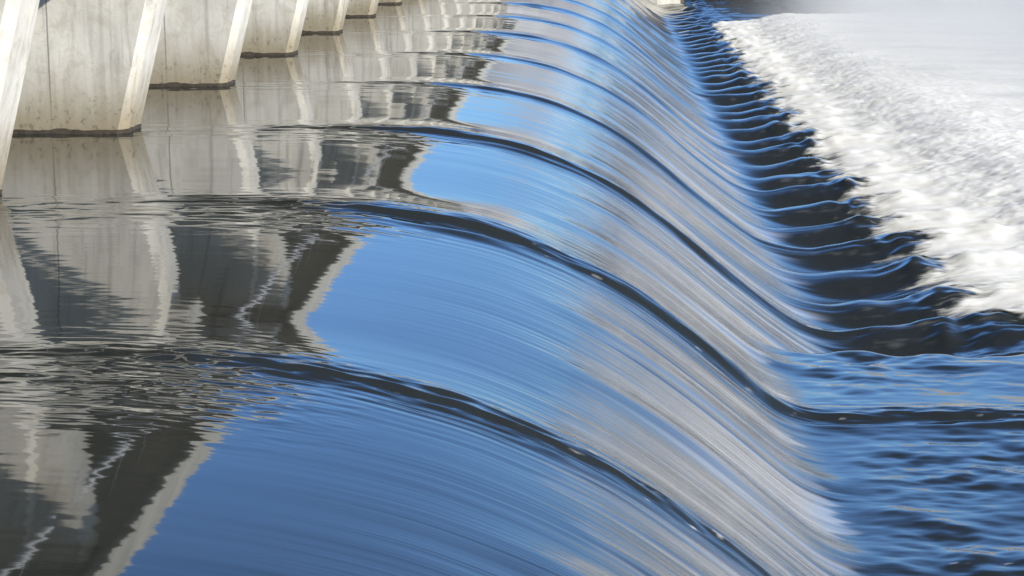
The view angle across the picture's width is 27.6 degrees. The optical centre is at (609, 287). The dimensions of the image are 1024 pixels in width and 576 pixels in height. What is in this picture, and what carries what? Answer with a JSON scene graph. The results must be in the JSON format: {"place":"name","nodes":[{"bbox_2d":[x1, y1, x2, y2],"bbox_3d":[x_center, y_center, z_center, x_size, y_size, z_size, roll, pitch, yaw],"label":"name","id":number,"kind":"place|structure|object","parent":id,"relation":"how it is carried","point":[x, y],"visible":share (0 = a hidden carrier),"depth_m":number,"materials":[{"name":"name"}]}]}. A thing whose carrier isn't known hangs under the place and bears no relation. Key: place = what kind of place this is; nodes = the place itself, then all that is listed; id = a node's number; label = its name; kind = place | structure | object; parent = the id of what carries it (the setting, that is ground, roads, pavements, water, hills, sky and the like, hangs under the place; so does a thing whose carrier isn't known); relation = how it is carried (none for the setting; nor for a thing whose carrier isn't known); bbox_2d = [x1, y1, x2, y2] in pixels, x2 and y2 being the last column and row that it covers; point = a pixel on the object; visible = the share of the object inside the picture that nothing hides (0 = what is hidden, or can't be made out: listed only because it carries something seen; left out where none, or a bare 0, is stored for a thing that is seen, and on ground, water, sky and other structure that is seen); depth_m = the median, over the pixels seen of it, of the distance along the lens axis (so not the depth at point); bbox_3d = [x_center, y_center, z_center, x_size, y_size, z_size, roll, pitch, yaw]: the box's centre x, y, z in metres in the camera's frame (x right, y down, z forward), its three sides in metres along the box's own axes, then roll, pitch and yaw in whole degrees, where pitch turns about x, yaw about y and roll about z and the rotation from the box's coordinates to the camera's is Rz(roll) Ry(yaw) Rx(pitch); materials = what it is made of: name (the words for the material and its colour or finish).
{"place":"outdoors","nodes":[
{"label":"outdoors","id":0,"kind":"place"},
{"bbox_2d":[0,0,1023,575],"bbox_3d":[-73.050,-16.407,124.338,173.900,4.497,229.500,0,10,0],"label":"water","id":1,"kind":"structure","parent":0,"point":[512,286],"depth_m":26.84,"materials":[{"name":"blue liquid"}]},
{"bbox_2d":[0,0,39,193],"bbox_3d":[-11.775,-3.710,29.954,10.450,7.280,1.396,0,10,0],"label":"bridge pier","id":2,"kind":"structure","parent":1,"relation":"in","point":[17,20],"depth_m":29.91,"materials":[{"name":"concrete"}]},
{"bbox_2d":[13,0,166,133],"bbox_3d":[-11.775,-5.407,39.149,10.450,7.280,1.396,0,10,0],"label":"bridge pier","id":3,"kind":"structure","parent":1,"relation":"in","point":[89,66],"depth_m":38.73,"materials":[{"name":"concrete"}]},
{"bbox_2d":[149,0,252,86],"bbox_3d":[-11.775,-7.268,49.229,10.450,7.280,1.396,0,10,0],"label":"bridge pier","id":4,"kind":"structure","parent":1,"relation":"in","point":[200,43],"depth_m":48.84,"materials":[{"name":"concrete"}]},
{"bbox_2d":[240,0,308,55],"bbox_3d":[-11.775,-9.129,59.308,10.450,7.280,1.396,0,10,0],"label":"bridge pier","id":5,"kind":"structure","parent":1,"relation":"in","point":[274,27],"depth_m":58.97,"materials":[{"name":"concrete"}]},
{"bbox_2d":[302,0,348,32],"bbox_3d":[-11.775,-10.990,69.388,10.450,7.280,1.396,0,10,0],"label":"bridge pier","id":6,"kind":"structure","parent":1,"relation":"in","point":[324,16],"depth_m":69.08,"materials":[{"name":"concrete"}]},
{"bbox_2d":[345,0,378,16],"bbox_3d":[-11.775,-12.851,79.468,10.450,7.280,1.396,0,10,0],"label":"bridge pier","id":7,"kind":"structure","parent":1,"relation":"in","point":[361,8],"depth_m":79.20,"materials":[{"name":"concrete"}]},
{"bbox_2d":[378,0,401,3],"bbox_3d":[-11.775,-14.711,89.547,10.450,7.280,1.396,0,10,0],"label":"bridge pier","id":8,"kind":"structure","parent":1,"relation":"in","point":[390,2],"depth_m":89.30,"materials":[{"name":"concrete"}]},
{"bbox_2d":[650,0,679,4],"bbox_3d":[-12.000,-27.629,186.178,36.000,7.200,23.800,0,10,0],"label":"abutment","id":9,"kind":"object","parent":1,"relation":"in","point":[659,2],"depth_m":175.39,"materials":[{"name":"concrete"}]},
{"bbox_2d":[712,13,1023,317],"bbox_3d":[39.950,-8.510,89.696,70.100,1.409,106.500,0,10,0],"label":"foam","id":10,"kind":"object","parent":1,"relation":"on","point":[917,119],"visible":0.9,"depth_m":76.29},
{"bbox_2d":[753,0,1023,13],"bbox_3d":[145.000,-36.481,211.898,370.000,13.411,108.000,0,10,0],"label":"river bank","id":11,"kind":"structure","parent":0,"point":[917,1],"depth_m":163.32,"materials":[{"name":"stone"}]},
{"bbox_2d":[776,0,1023,13],"bbox_3d":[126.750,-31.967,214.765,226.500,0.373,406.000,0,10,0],"label":"river","id":12,"kind":"structure","parent":0,"point":[812,7],"depth_m":155.73,"materials":[{"name":"liquid"}]}
]}

